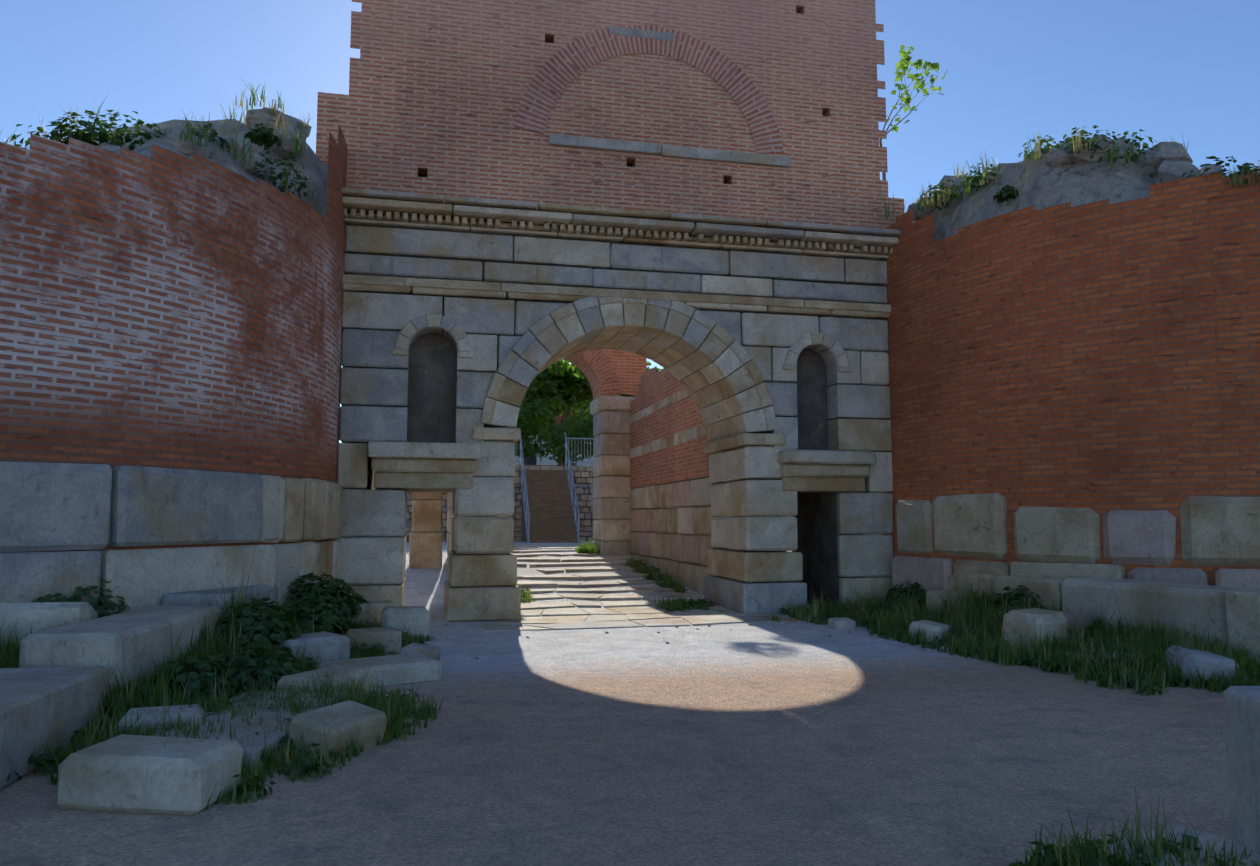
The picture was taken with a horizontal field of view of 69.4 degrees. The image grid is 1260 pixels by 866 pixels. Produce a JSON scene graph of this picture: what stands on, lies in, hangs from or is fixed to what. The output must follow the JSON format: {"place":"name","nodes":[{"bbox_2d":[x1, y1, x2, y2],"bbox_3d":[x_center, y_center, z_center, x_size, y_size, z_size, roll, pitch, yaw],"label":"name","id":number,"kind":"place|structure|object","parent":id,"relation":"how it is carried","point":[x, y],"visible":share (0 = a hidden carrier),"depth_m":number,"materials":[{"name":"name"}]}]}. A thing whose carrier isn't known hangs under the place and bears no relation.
{"place":"outdoors","nodes":[
{"label":"outdoors","id":0,"kind":"place"},
{"bbox_2d":[0,596,430,809],"bbox_3d":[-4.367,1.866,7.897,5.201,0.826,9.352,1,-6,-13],"label":"grass","id":1,"kind":"structure","parent":0,"point":[270,761],"depth_m":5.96,"materials":[{"name":"green plant"}]},
{"bbox_2d":[527,448,576,465],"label":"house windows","id":2,"kind":"structure","parent":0,"point":[531,460],"depth_m":56.00,"materials":[{"name":"grey glass"}]},
{"bbox_2d":[515,429,594,465],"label":"house walls","id":3,"kind":"structure","parent":0,"point":[546,461],"depth_m":56.23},
{"bbox_2d":[553,411,589,427],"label":"house roof","id":4,"kind":"structure","parent":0,"point":[558,421],"depth_m":56.23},
{"bbox_2d":[0,465,1230,865],"bbox_3d":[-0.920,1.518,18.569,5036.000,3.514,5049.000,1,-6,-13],"label":"ground","id":5,"kind":"structure","parent":0,"point":[772,745],"depth_m":5.53,"materials":[{"name":"grey concrete"}]},
{"bbox_2d":[0,126,347,552],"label":"brick wall","id":6,"kind":"structure","parent":5,"relation":"on","point":[161,307],"depth_m":9.29,"materials":[{"name":"red brick"}]},
{"bbox_2d":[63,107,327,219],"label":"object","id":7,"kind":"object","parent":6,"relation":"on","point":[316,169],"visible":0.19,"depth_m":12.81,"materials":[{"name":"grey stone"}]},
{"bbox_2d":[0,85,1259,213],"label":"dry grass","id":8,"kind":"structure","parent":7,"relation":"on","point":[944,193],"depth_m":12.62,"materials":[{"name":"green plant"}]},
{"bbox_2d":[6,110,1259,209],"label":"wall shrubs","id":9,"kind":"object","parent":7,"relation":"on","point":[267,141],"depth_m":11.83,"materials":[{"name":"green plant"}]},
{"bbox_2d":[12,79,1258,220],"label":"green top grass wall","id":10,"kind":"structure","parent":7,"relation":"on","point":[297,145],"depth_m":12.31,"materials":[{"name":"green plant"}]},
{"bbox_2d":[340,466,647,541],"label":"terrace retaining wall","id":11,"kind":"structure","parent":5,"relation":"on","point":[580,484],"depth_m":33.88,"materials":[{"name":"grey stone"}]},
{"bbox_2d":[68,614,956,755],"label":"herbs","id":12,"kind":"object","parent":5,"relation":"on","point":[207,697],"depth_m":6.50,"materials":[{"name":"green plant"}]},
{"bbox_2d":[519,435,528,464],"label":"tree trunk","id":13,"kind":"object","parent":5,"relation":"on","point":[525,461],"depth_m":48.51,"materials":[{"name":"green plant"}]},
{"bbox_2d":[532,365,577,421],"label":"tree leaves","id":14,"kind":"object","parent":13,"relation":"attached to","point":[560,411],"depth_m":49.37,"materials":[{"name":"green plant"}]},
{"bbox_2d":[31,572,1042,701],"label":"weeds","id":15,"kind":"object","parent":5,"relation":"on","point":[305,607],"visible":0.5,"depth_m":8.57,"materials":[{"name":"green plant"}]},
{"bbox_2d":[34,583,1061,784],"bbox_3d":[1.587,2.034,10.358,12.893,0.951,7.052,2,-6,-19],"label":"grass base","id":16,"kind":"object","parent":5,"relation":"on","point":[395,709],"visible":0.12,"depth_m":6.68,"materials":[{"name":"green plant"}]},
{"bbox_2d":[521,465,577,542],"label":"stair steps","id":17,"kind":"structure","parent":5,"relation":"on","point":[550,509],"depth_m":32.22,"materials":[{"name":"brown brick"}]},
{"bbox_2d":[64,543,1039,748],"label":"dry grass stalks","id":18,"kind":"object","parent":5,"relation":"on","point":[135,682],"depth_m":6.65,"materials":[{"name":"green plant"}]},
{"bbox_2d":[515,432,593,542],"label":"stair railings","id":19,"kind":"object","parent":5,"relation":"on","point":[525,496],"visible":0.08,"depth_m":32.65,"materials":[{"name":"grey metal"}]},
{"bbox_2d":[515,397,594,463],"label":"terrace shrubs","id":20,"kind":"object","parent":5,"relation":"on","point":[552,443],"visible":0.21,"depth_m":37.60,"materials":[{"name":"green plant"}]},
{"bbox_2d":[543,377,586,464],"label":"tree trunk","id":21,"kind":"object","parent":5,"relation":"on","point":[555,429],"visible":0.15,"depth_m":44.94,"materials":[{"name":"brown plant"}]},
{"bbox_2d":[527,358,591,441],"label":"tree leaves","id":22,"kind":"object","parent":21,"relation":"attached to","point":[552,384],"visible":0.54,"depth_m":43.91,"materials":[{"name":"green plant"}]},
{"bbox_2d":[409,388,748,595],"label":"stone passage wall","id":23,"kind":"structure","parent":5,"relation":"on","point":[667,526],"depth_m":20.52,"materials":[{"name":"beige stone"}]},
{"bbox_2d":[563,349,619,400],"bbox_3d":[-1.683,-1.776,23.959,2.675,1.700,1.200,1,-6,-13],"label":"arch ring","id":24,"kind":"object","parent":23,"relation":"on","point":[596,367],"visible":0.52,"depth_m":23.58,"materials":[{"name":"brick"}]},
{"bbox_2d":[602,349,646,395],"bbox_3d":[-0.679,-2.021,23.601,2.281,2.120,0.001,1,-6,-13],"label":"gate wall stub","id":25,"kind":"object","parent":23,"relation":"on","point":[630,368],"visible":0.35,"depth_m":23.70,"materials":[{"name":"brick"}]},
{"bbox_2d":[336,427,893,621],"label":"stone piers","id":26,"kind":"structure","parent":5,"relation":"on","point":[754,565],"depth_m":14.41,"materials":[{"name":"beige stone"}]},
{"bbox_2d":[342,187,900,605],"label":"stone trim","id":27,"kind":"structure","parent":5,"relation":"on","point":[647,284],"depth_m":14.50,"materials":[{"name":"beige stone"}]},
{"bbox_2d":[316,0,904,228],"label":"brick wall","id":28,"kind":"structure","parent":27,"relation":"on","point":[438,89],"depth_m":14.85,"materials":[{"name":"red brick"}]},
{"bbox_2d":[418,5,830,183],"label":"putlog holes","id":29,"kind":"object","parent":28,"relation":"attached to","point":[631,162],"visible":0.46,"depth_m":15.05,"materials":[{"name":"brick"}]},
{"bbox_2d":[514,25,783,153],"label":"brick arch","id":30,"kind":"structure","parent":28,"relation":"attached to","point":[559,71],"depth_m":15.04,"materials":[{"name":"red brick"}]},
{"bbox_2d":[549,26,790,167],"bbox_3d":[0.691,-5.588,15.140,4.106,2.133,0.280,1,-6,-13],"label":"stone ledge","id":31,"kind":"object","parent":28,"relation":"attached to","point":[668,151],"depth_m":14.96,"materials":[{"name":"grey stone"}]},
{"bbox_2d":[879,45,947,180],"bbox_3d":[5.190,-5.603,16.628,1.481,3.309,0.877,1,-6,-13],"label":"sapling","id":32,"kind":"object","parent":28,"relation":"attached to","point":[906,58],"depth_m":16.66,"materials":[{"name":"green plant"}]},
{"bbox_2d":[630,366,709,487],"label":"brick wall","id":33,"kind":"structure","parent":27,"relation":"attached to","point":[686,460],"depth_m":20.14,"materials":[{"name":"red brick"}]},
{"bbox_2d":[660,476,708,483],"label":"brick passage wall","id":34,"kind":"structure","parent":27,"relation":"attached to","point":[682,480],"depth_m":21.30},
{"bbox_2d":[0,573,1259,865],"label":"loose stone blocks","id":35,"kind":"structure","parent":5,"relation":"on","point":[52,685],"depth_m":6.59,"materials":[{"name":"grey stone"}]},
{"bbox_2d":[0,461,1259,617],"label":"tower base blocks","id":36,"kind":"structure","parent":5,"relation":"on","point":[59,508],"depth_m":10.43,"materials":[{"name":"grey stone"}]},
{"bbox_2d":[0,560,1259,695],"bbox_3d":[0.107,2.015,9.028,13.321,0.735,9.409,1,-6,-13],"label":"grass","id":37,"kind":"structure","parent":5,"relation":"on","point":[1086,674],"depth_m":8.83,"materials":[{"name":"green plant"}]},
{"bbox_2d":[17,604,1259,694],"bbox_3d":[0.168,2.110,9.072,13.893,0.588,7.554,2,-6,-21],"label":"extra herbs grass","id":38,"kind":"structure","parent":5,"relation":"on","point":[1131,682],"depth_m":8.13,"materials":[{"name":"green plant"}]},
{"bbox_2d":[483,543,809,630],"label":"stone steps","id":39,"kind":"structure","parent":5,"relation":"on","point":[564,615],"depth_m":15.63,"materials":[{"name":"beige stone"}]},
{"bbox_2d":[431,618,924,677],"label":"scattered pebbles","id":40,"kind":"object","parent":5,"relation":"on","point":[750,624],"visible":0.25,"depth_m":11.79,"materials":[{"name":"grey stone"}]},
{"bbox_2d":[517,534,1259,865],"bbox_3d":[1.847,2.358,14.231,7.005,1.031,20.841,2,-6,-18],"label":"grass","id":41,"kind":"structure","parent":5,"relation":"on","point":[1084,854],"depth_m":9.64,"materials":[{"name":"green plant"}]},
{"bbox_2d":[882,172,1259,585],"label":"brick wall","id":42,"kind":"structure","parent":5,"relation":"on","point":[1101,358],"depth_m":12.24,"materials":[{"name":"red brick"}]},
{"bbox_2d":[908,134,1259,241],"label":"rubble wall top","id":43,"kind":"object","parent":42,"relation":"on","point":[1055,177],"visible":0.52,"depth_m":13.07,"materials":[{"name":"grey stone"}]},
{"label":"tree trunk","id":44,"kind":"object","parent":5,"relation":"on","visible":0},
{"bbox_2d":[581,361,660,400],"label":"wall plants","id":45,"kind":"object","parent":44,"relation":"on","point":[622,395],"depth_m":43.09,"materials":[{"name":"green plant"}]},
{"bbox_2d":[339,291,891,451],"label":"gate wall","id":46,"kind":"structure","parent":0,"point":[374,384],"depth_m":14.00,"materials":[{"name":"grey stone"}]},
{"bbox_2d":[0,0,1259,442],"label":"sky","id":47,"kind":"structure","parent":0,"point":[1164,69],"materials":[{"name":"blue"}]},
{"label":"tree trunk","id":48,"kind":"object","parent":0,"visible":0},
{"bbox_2d":[517,370,546,439],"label":"tree leaves","id":49,"kind":"object","parent":48,"relation":"attached to","point":[532,391],"visible":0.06,"depth_m":42.49,"materials":[{"name":"green plant"}]}
]}

